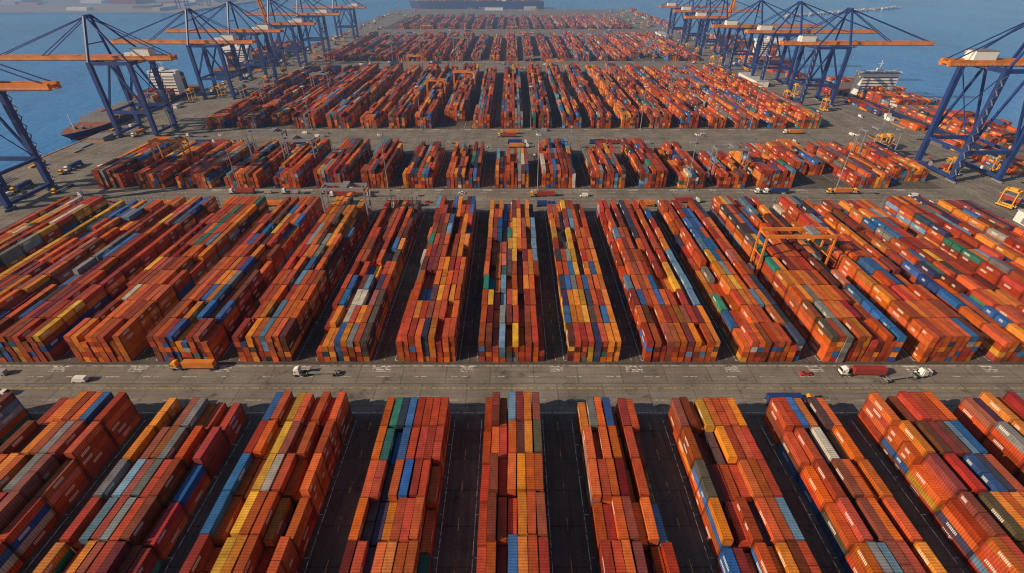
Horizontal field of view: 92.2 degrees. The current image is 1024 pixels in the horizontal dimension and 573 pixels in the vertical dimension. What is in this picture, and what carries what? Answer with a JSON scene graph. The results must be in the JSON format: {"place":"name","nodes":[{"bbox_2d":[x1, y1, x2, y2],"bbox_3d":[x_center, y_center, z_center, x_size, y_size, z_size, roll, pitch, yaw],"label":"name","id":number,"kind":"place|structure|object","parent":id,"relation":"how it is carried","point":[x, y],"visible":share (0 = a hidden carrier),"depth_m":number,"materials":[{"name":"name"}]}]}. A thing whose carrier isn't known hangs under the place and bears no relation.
{"place":"outdoors","nodes":[
{"label":"outdoors","id":0,"kind":"place"},
{"bbox_2d":[0,17,1023,572],"bbox_3d":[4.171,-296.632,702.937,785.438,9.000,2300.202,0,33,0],"label":"pier ground","id":1,"kind":"structure","parent":0,"point":[568,525],"depth_m":168.10,"materials":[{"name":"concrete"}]},
{"bbox_2d":[0,368,8,375],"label":"van","id":2,"kind":"object","parent":1,"relation":"on","point":[4,371],"visible":1,"depth_m":191.81,"materials":[{"name":"silver metal"}]},
{"bbox_2d":[9,179,33,192],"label":"truck","id":3,"kind":"object","parent":1,"relation":"on","point":[19,186],"visible":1,"depth_m":347.52,"materials":[{"name":"blue metal"}]},
{"bbox_2d":[0,64,61,211],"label":"gantry crane","id":4,"kind":"object","parent":1,"relation":"on","point":[23,138],"visible":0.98,"depth_m":323.78,"materials":[{"name":"blue metal"}]},
{"bbox_2d":[50,184,73,193],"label":"truck","id":5,"kind":"object","parent":1,"relation":"on","point":[53,191],"visible":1,"depth_m":342.08,"materials":[{"name":"orange metal"}]},
{"bbox_2d":[57,166,78,174],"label":"truck","id":6,"kind":"object","parent":1,"relation":"on","point":[60,171],"visible":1,"depth_m":372.74,"materials":[{"name":"orange metal"}]},
{"bbox_2d":[63,160,83,171],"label":"truck","id":7,"kind":"object","parent":1,"relation":"on","point":[73,164],"visible":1,"depth_m":383.31,"materials":[{"name":"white metal"}]},
{"bbox_2d":[71,375,88,382],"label":"van","id":8,"kind":"object","parent":1,"relation":"on","point":[80,378],"visible":1,"depth_m":188.57,"materials":[{"name":"white metal"}]},
{"bbox_2d":[0,14,178,137],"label":"gantry crane","id":9,"kind":"object","parent":1,"relation":"on","point":[136,55],"visible":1,"depth_m":428.77,"materials":[{"name":"blue metal"}]},
{"bbox_2d":[76,191,105,196],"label":"truck","id":10,"kind":"object","parent":1,"relation":"on","point":[79,193],"visible":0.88,"depth_m":337.76,"materials":[{"name":"white metal"}]},
{"bbox_2d":[130,128,145,136],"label":"truck","id":11,"kind":"object","parent":1,"relation":"on","point":[137,132],"visible":1,"depth_m":456.67,"materials":[{"name":"white metal"}]},
{"bbox_2d":[155,89,176,135],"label":"light mast","id":12,"kind":"object","parent":1,"relation":"on","point":[158,90],"visible":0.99,"depth_m":447.70,"materials":[{"name":"grey metal"}]},
{"bbox_2d":[148,135,194,166],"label":"gantry crane","id":13,"kind":"object","parent":1,"relation":"on","point":[173,138],"visible":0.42,"depth_m":369.07,"materials":[{"name":"orange metal"}]},
{"bbox_2d":[109,8,255,99],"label":"gantry crane","id":14,"kind":"object","parent":1,"relation":"on","point":[231,40],"visible":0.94,"depth_m":556.02,"materials":[{"name":"blue metal"}]},
{"bbox_2d":[184,88,196,100],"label":"straddle carrier","id":15,"kind":"object","parent":1,"relation":"on","point":[190,89],"visible":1,"depth_m":569.95,"materials":[{"name":"orange metal"}]},
{"bbox_2d":[169,359,218,370],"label":"truck","id":16,"kind":"object","parent":1,"relation":"on","point":[211,364],"visible":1,"depth_m":193.66,"materials":[{"name":"orange metal"}]},
{"bbox_2d":[215,84,225,96],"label":"straddle carrier","id":17,"kind":"object","parent":1,"relation":"on","point":[219,86],"visible":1,"depth_m":586.34,"materials":[{"name":"orange metal"}]},
{"bbox_2d":[165,1,282,81],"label":"gantry crane","id":18,"kind":"object","parent":1,"relation":"on","point":[260,29],"visible":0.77,"depth_m":634.93,"materials":[{"name":"blue metal"}]},
{"bbox_2d":[215,139,235,143],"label":"truck","id":19,"kind":"object","parent":1,"relation":"on","point":[220,141],"visible":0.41,"depth_m":434.76,"materials":[{"name":"red metal"}]},
{"bbox_2d":[218,130,238,187],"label":"light mast","id":20,"kind":"object","parent":1,"relation":"on","point":[219,134],"visible":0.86,"depth_m":333.65,"materials":[{"name":"grey metal"}]},
{"bbox_2d":[228,188,255,193],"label":"truck","id":21,"kind":"object","parent":1,"relation":"on","point":[239,190],"visible":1,"depth_m":341.17,"materials":[{"name":"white metal"}]},
{"bbox_2d":[237,80,266,103],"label":"gantry crane","id":22,"kind":"object","parent":1,"relation":"on","point":[249,82],"visible":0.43,"depth_m":540.87,"materials":[{"name":"white metal"}]},
{"bbox_2d":[261,75,271,85],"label":"straddle carrier","id":23,"kind":"object","parent":1,"relation":"on","point":[266,80],"visible":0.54,"depth_m":630.97,"materials":[{"name":"orange metal"}]},
{"bbox_2d":[245,128,290,155],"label":"gantry crane","id":24,"kind":"object","parent":1,"relation":"on","point":[272,131],"visible":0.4,"depth_m":385.75,"materials":[{"name":"white metal"}]},
{"bbox_2d":[267,200,282,206],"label":"truck","id":25,"kind":"object","parent":1,"relation":"on","point":[273,202],"visible":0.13,"depth_m":323.24,"materials":[{"name":"orange metal"}]},
{"bbox_2d":[280,65,287,75],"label":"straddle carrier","id":26,"kind":"object","parent":1,"relation":"on","point":[283,69],"visible":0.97,"depth_m":694.25,"materials":[{"name":"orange metal"}]},
{"bbox_2d":[256,0,315,66],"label":"gantry crane","id":27,"kind":"object","parent":1,"relation":"on","point":[297,22],"visible":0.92,"depth_m":739.34,"materials":[{"name":"blue metal"}]},
{"bbox_2d":[244,0,340,53],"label":"gantry crane","id":28,"kind":"object","parent":1,"relation":"on","point":[322,13],"visible":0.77,"depth_m":836.08,"materials":[{"name":"blue metal"}]},
{"bbox_2d":[281,188,307,193],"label":"truck","id":29,"kind":"object","parent":1,"relation":"on","point":[283,190],"visible":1,"depth_m":342.13,"materials":[{"name":"white metal"}]},
{"bbox_2d":[280,135,320,166],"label":"gantry crane","id":30,"kind":"object","parent":1,"relation":"on","point":[291,138],"visible":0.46,"depth_m":369.51,"materials":[{"name":"white metal"}]},
{"bbox_2d":[292,366,339,376],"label":"truck","id":31,"kind":"object","parent":1,"relation":"on","point":[297,371],"visible":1,"depth_m":191.89,"materials":[{"name":"white metal"}]},
{"bbox_2d":[309,71,331,87],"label":"gantry crane","id":32,"kind":"object","parent":1,"relation":"on","point":[320,73],"visible":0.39,"depth_m":583.48,"materials":[{"name":"white metal"}]},
{"bbox_2d":[291,0,365,38],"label":"gantry crane","id":33,"kind":"object","parent":1,"relation":"on","point":[353,6],"visible":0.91,"depth_m":1000.17,"materials":[{"name":"blue metal"}]},
{"bbox_2d":[329,191,355,196],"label":"truck","id":34,"kind":"object","parent":1,"relation":"on","point":[339,193],"visible":0.93,"depth_m":336.79,"materials":[{"name":"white metal"}]},
{"bbox_2d":[319,181,373,227],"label":"gantry crane","id":35,"kind":"object","parent":1,"relation":"on","point":[344,185],"visible":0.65,"depth_m":292.26,"materials":[{"name":"white metal"}]},
{"bbox_2d":[366,191,392,196],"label":"truck","id":36,"kind":"object","parent":1,"relation":"on","point":[372,195],"visible":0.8,"depth_m":337.89,"materials":[{"name":"white metal"}]},
{"bbox_2d":[377,133,389,190],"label":"light mast","id":37,"kind":"object","parent":1,"relation":"on","point":[380,134],"visible":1,"depth_m":336.29,"materials":[{"name":"grey metal"}]},
{"bbox_2d":[391,32,406,44],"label":"gantry crane","id":38,"kind":"object","parent":1,"relation":"on","point":[398,37],"visible":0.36,"depth_m":908.61,"materials":[{"name":"white metal"}]},
{"bbox_2d":[406,53,422,69],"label":"gantry crane","id":39,"kind":"object","parent":1,"relation":"on","point":[413,55],"visible":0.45,"depth_m":696.10,"materials":[{"name":"orange metal"}]},
{"bbox_2d":[418,38,432,55],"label":"gantry crane","id":40,"kind":"object","parent":1,"relation":"on","point":[422,39],"visible":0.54,"depth_m":835.24,"materials":[{"name":"white metal"}]},
{"bbox_2d":[426,77,446,102],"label":"gantry crane","id":41,"kind":"object","parent":1,"relation":"on","point":[434,79],"visible":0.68,"depth_m":554.46,"materials":[{"name":"orange metal"}]},
{"bbox_2d":[452,36,468,52],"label":"gantry crane","id":42,"kind":"object","parent":1,"relation":"on","point":[458,37],"visible":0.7,"depth_m":853.34,"materials":[{"name":"white metal"}]},
{"bbox_2d":[453,69,475,92],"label":"gantry crane","id":43,"kind":"object","parent":1,"relation":"on","point":[464,71],"visible":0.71,"depth_m":594.10,"materials":[{"name":"orange metal"}]},
{"bbox_2d":[497,132,516,136],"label":"truck","id":44,"kind":"object","parent":1,"relation":"on","point":[508,134],"visible":1,"depth_m":451.87,"materials":[{"name":"red metal"}]},
{"bbox_2d":[500,129,518,133],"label":"truck","id":45,"kind":"object","parent":1,"relation":"on","point":[509,130],"visible":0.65,"depth_m":460.13,"materials":[{"name":"orange metal"}]},
{"bbox_2d":[505,25,517,39],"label":"gantry crane","id":46,"kind":"object","parent":1,"relation":"on","point":[512,26],"visible":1,"depth_m":1001.78,"materials":[{"name":"white metal"}]},
{"bbox_2d":[0,8,1023,572],"bbox_3d":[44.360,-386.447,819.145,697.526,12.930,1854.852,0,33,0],"label":"container stacks","id":47,"kind":"object","parent":1,"relation":"on","point":[182,278],"visible":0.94,"depth_m":207.12,"materials":[{"name":"paint"}]},
{"bbox_2d":[0,9,1023,572],"bbox_3d":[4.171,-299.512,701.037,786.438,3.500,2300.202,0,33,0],"label":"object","id":48,"kind":"object","parent":1,"relation":"on","point":[368,389],"visible":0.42,"depth_m":234.31,"materials":[{"name":"concrete"}]},
{"bbox_2d":[4,6,1023,225],"bbox_3d":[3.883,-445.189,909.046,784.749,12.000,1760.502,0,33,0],"label":"apron clutter","id":49,"kind":"object","parent":1,"relation":"on","point":[1018,217],"visible":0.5,"depth_m":452.39,"materials":[{"name":"orange metal"}]},
{"bbox_2d":[507,139,526,143],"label":"truck","id":50,"kind":"object","parent":1,"relation":"on","point":[515,141],"visible":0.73,"depth_m":434.88,"materials":[{"name":"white metal"}]},
{"bbox_2d":[509,143,528,147],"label":"truck","id":51,"kind":"object","parent":1,"relation":"on","point":[511,145],"visible":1,"depth_m":426.04,"materials":[{"name":"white metal"}]},
{"bbox_2d":[523,55,541,75],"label":"gantry crane","id":52,"kind":"object","parent":1,"relation":"on","point":[532,56],"visible":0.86,"depth_m":685.73,"materials":[{"name":"white metal"}]},
{"bbox_2d":[536,133,541,190],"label":"light mast","id":53,"kind":"object","parent":1,"relation":"on","point":[539,134],"visible":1,"depth_m":336.69,"materials":[{"name":"grey metal"}]},
{"bbox_2d":[529,191,555,196],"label":"truck","id":54,"kind":"object","parent":1,"relation":"on","point":[545,193],"visible":1,"depth_m":336.85,"materials":[{"name":"red metal"}]},
{"bbox_2d":[536,200,554,206],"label":"truck","id":55,"kind":"object","parent":1,"relation":"on","point":[542,202],"visible":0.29,"depth_m":323.11,"materials":[{"name":"blue metal"}]},
{"bbox_2d":[533,128,573,163],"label":"gantry crane","id":56,"kind":"object","parent":1,"relation":"on","point":[544,130],"visible":0.73,"depth_m":386.15,"materials":[{"name":"white metal"}]},
{"bbox_2d":[544,58,563,78],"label":"gantry crane","id":57,"kind":"object","parent":1,"relation":"on","point":[556,59],"visible":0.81,"depth_m":664.72,"materials":[{"name":"orange metal"}]},
{"bbox_2d":[584,32,597,47],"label":"gantry crane","id":58,"kind":"object","parent":1,"relation":"on","point":[590,37],"visible":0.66,"depth_m":913.83,"materials":[{"name":"white metal"}]},
{"bbox_2d":[596,139,612,143],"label":"truck","id":59,"kind":"object","parent":1,"relation":"on","point":[601,141],"visible":0.69,"depth_m":434.49,"materials":[{"name":"red metal"}]},
{"bbox_2d":[606,139,621,143],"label":"truck","id":60,"kind":"object","parent":1,"relation":"on","point":[614,141],"visible":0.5,"depth_m":434.63,"materials":[{"name":"red metal"}]},
{"bbox_2d":[636,200,658,206],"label":"truck","id":61,"kind":"object","parent":1,"relation":"on","point":[649,202],"visible":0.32,"depth_m":323.22,"materials":[{"name":"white metal"}]},
{"bbox_2d":[643,40,658,57],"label":"gantry crane","id":62,"kind":"object","parent":1,"relation":"on","point":[650,41],"visible":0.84,"depth_m":815.28,"materials":[{"name":"white metal"}]},
{"bbox_2d":[665,33,681,44],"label":"gantry crane","id":63,"kind":"object","parent":1,"relation":"on","point":[674,34],"visible":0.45,"depth_m":891.34,"materials":[{"name":"white metal"}]},
{"bbox_2d":[670,73,692,93],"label":"gantry crane","id":64,"kind":"object","parent":1,"relation":"on","point":[681,75],"visible":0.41,"depth_m":574.29,"materials":[{"name":"white metal"}]},
{"bbox_2d":[674,197,699,202],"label":"truck","id":65,"kind":"object","parent":1,"relation":"on","point":[684,199],"visible":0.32,"depth_m":327.75,"materials":[{"name":"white metal"}]},
{"bbox_2d":[684,131,700,190],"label":"light mast","id":66,"kind":"object","parent":1,"relation":"on","point":[697,134],"visible":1,"depth_m":336.12,"materials":[{"name":"grey metal"}]},
{"bbox_2d":[659,0,737,39],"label":"gantry crane","id":67,"kind":"object","parent":1,"relation":"on","point":[673,5],"visible":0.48,"depth_m":977.09,"materials":[{"name":"blue metal"}]},
{"bbox_2d":[684,0,735,55],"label":"gantry crane","id":68,"kind":"object","parent":1,"relation":"on","point":[705,17],"visible":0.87,"depth_m":822.09,"materials":[{"name":"blue metal"}]},
{"bbox_2d":[673,0,760,48],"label":"gantry crane","id":69,"kind":"object","parent":1,"relation":"on","point":[687,9],"visible":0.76,"depth_m":890.99,"materials":[{"name":"blue metal"}]},
{"bbox_2d":[706,143,750,181],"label":"gantry crane","id":70,"kind":"object","parent":1,"relation":"on","point":[733,146],"visible":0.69,"depth_m":353.46,"materials":[{"name":"white metal"}]},
{"bbox_2d":[711,0,822,70],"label":"gantry crane","id":71,"kind":"object","parent":1,"relation":"on","point":[737,26],"visible":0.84,"depth_m":709.19,"materials":[{"name":"blue metal"}]},
{"bbox_2d":[754,188,780,193],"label":"truck","id":72,"kind":"object","parent":1,"relation":"on","point":[756,190],"visible":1,"depth_m":342.09,"materials":[{"name":"white metal"}]},
{"bbox_2d":[763,187,789,193],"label":"truck","id":73,"kind":"object","parent":1,"relation":"on","point":[783,189],"visible":1,"depth_m":341.27,"materials":[{"name":"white metal"}]},
{"bbox_2d":[783,90,791,98],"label":"straddle carrier","id":74,"kind":"object","parent":1,"relation":"on","point":[787,95],"visible":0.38,"depth_m":559.23,"materials":[{"name":"yellow metal"}]},
{"bbox_2d":[763,393,813,404],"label":"truck","id":75,"kind":"object","parent":1,"relation":"on","point":[768,397],"visible":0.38,"depth_m":178.85,"materials":[{"name":"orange metal"}]},
{"bbox_2d":[747,225,837,277],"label":"gantry crane","id":76,"kind":"object","parent":1,"relation":"on","point":[814,232],"visible":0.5,"depth_m":243.20,"materials":[{"name":"orange metal"}]},
{"bbox_2d":[782,129,802,133],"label":"truck","id":77,"kind":"object","parent":1,"relation":"on","point":[791,131],"visible":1,"depth_m":460.61,"materials":[{"name":"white metal"}]},
{"bbox_2d":[791,83,799,94],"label":"straddle carrier","id":78,"kind":"object","parent":1,"relation":"on","point":[796,85],"visible":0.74,"depth_m":589.67,"materials":[{"name":"yellow metal"}]},
{"bbox_2d":[798,370,811,375],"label":"car","id":79,"kind":"object","parent":1,"relation":"on","point":[805,373],"visible":1,"depth_m":192.03,"materials":[{"name":"red"}]},
{"bbox_2d":[744,1,877,86],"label":"gantry crane","id":80,"kind":"object","parent":1,"relation":"on","point":[762,29],"visible":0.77,"depth_m":613.19,"materials":[{"name":"blue metal"}]},
{"bbox_2d":[819,98,830,111],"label":"straddle carrier","id":81,"kind":"object","parent":1,"relation":"on","point":[825,104],"visible":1,"depth_m":528.66,"materials":[{"name":"yellow metal"}]},
{"bbox_2d":[826,187,852,193],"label":"truck","id":82,"kind":"object","parent":1,"relation":"on","point":[837,190],"visible":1,"depth_m":341.29,"materials":[{"name":"orange metal"}]},
{"bbox_2d":[836,132,860,187],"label":"light mast","id":83,"kind":"object","parent":1,"relation":"on","point":[857,133],"visible":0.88,"depth_m":333.83,"materials":[{"name":"grey metal"}]},
{"bbox_2d":[779,8,934,106],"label":"gantry crane","id":84,"kind":"object","parent":1,"relation":"on","point":[813,41],"visible":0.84,"depth_m":525.53,"materials":[{"name":"blue metal"}]},
{"bbox_2d":[837,365,887,376],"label":"truck","id":85,"kind":"object","parent":1,"relation":"on","point":[879,370],"visible":1,"depth_m":190.84,"materials":[{"name":"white metal"}]},
{"bbox_2d":[852,188,878,193],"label":"truck","id":86,"kind":"object","parent":1,"relation":"on","point":[854,191],"visible":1,"depth_m":342.19,"materials":[{"name":"grey metal"}]},
{"bbox_2d":[852,126,903,153],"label":"gantry crane","id":87,"kind":"object","parent":1,"relation":"on","point":[877,129],"visible":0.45,"depth_m":390.37,"materials":[{"name":"white metal"}]},
{"bbox_2d":[874,133,887,144],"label":"straddle carrier","id":88,"kind":"object","parent":1,"relation":"on","point":[882,135],"visible":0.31,"depth_m":416.91,"materials":[{"name":"yellow metal"}]},
{"bbox_2d":[881,133,895,147],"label":"straddle carrier","id":89,"kind":"object","parent":1,"relation":"on","point":[890,136],"visible":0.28,"depth_m":417.92,"materials":[{"name":"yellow metal"}]},
{"bbox_2d":[883,367,929,383],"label":"truck","id":90,"kind":"object","parent":1,"relation":"on","point":[924,372],"visible":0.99,"depth_m":190.29,"materials":[{"name":"white metal"}]},
{"bbox_2d":[943,156,964,173],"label":"straddle carrier","id":91,"kind":"object","parent":1,"relation":"on","point":[949,165],"visible":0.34,"depth_m":370.51,"materials":[{"name":"yellow metal"}]},
{"bbox_2d":[914,22,1023,183],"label":"gantry crane","id":92,"kind":"object","parent":1,"relation":"on","point":[986,58],"visible":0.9,"depth_m":345.88,"materials":[{"name":"blue metal"}]},
{"bbox_2d":[990,155,1011,173],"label":"straddle carrier","id":93,"kind":"object","parent":1,"relation":"on","point":[1000,161],"visible":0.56,"depth_m":375.86,"materials":[{"name":"yellow metal"}]},
{"bbox_2d":[996,187,1023,209],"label":"straddle carrier","id":94,"kind":"object","parent":1,"relation":"on","point":[1017,199],"visible":1,"depth_m":320.42,"materials":[{"name":"yellow metal"}]},
{"bbox_2d":[0,0,1023,170],"bbox_3d":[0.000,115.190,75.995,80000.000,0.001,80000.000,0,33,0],"label":"sea water","id":95,"kind":"structure","parent":0,"point":[949,28],"depth_m":1042.93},
{"bbox_2d":[61,62,200,139],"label":"ship","id":96,"kind":"object","parent":95,"relation":"on","point":[91,124],"visible":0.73,"depth_m":503.05,"materials":[{"name":"white metal"}]},
{"bbox_2d":[93,88,175,118],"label":"shipping containers","id":97,"kind":"object","parent":96,"relation":"on","point":[170,91],"visible":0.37,"depth_m":545.94,"materials":[{"name":"metal"}]},
{"bbox_2d":[213,42,300,76],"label":"ship","id":98,"kind":"object","parent":95,"relation":"on","point":[226,50],"visible":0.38,"depth_m":730.45,"materials":[{"name":"white metal"}]},
{"bbox_2d":[251,40,297,59],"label":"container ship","id":99,"kind":"object","parent":98,"relation":"on","point":[285,43],"visible":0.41,"depth_m":825.29,"materials":[{"name":"paint"}]},
{"bbox_2d":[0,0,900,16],"bbox_3d":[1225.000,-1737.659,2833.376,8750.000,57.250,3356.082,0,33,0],"label":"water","id":100,"kind":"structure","parent":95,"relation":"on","point":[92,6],"depth_m":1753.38,"materials":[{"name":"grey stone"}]},
{"bbox_2d":[409,0,543,8],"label":"ship","id":101,"kind":"object","parent":95,"relation":"on","point":[458,4],"visible":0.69,"depth_m":1692.49,"materials":[{"name":"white metal"}]},
{"bbox_2d":[430,0,532,0],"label":"ship deck cargo","id":102,"kind":"object","parent":101,"relation":"on","point":[477,0],"visible":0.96,"depth_m":1686.27,"materials":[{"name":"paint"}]},
{"bbox_2d":[706,29,789,66],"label":"ship","id":103,"kind":"object","parent":95,"relation":"on","point":[775,58],"visible":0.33,"depth_m":803.98,"materials":[{"name":"white metal"}]},
{"bbox_2d":[709,34,754,51],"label":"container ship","id":104,"kind":"object","parent":103,"relation":"on","point":[742,43],"visible":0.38,"depth_m":916.48,"materials":[{"name":"paint"}]},
{"bbox_2d":[815,61,1023,159],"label":"ship","id":105,"kind":"object","parent":95,"relation":"on","point":[880,76],"visible":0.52,"depth_m":565.19,"materials":[{"name":"white metal"}]},
{"bbox_2d":[825,76,1023,148],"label":"shipping containers","id":106,"kind":"object","parent":105,"relation":"on","point":[995,132],"visible":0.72,"depth_m":482.82,"materials":[{"name":"metal"}]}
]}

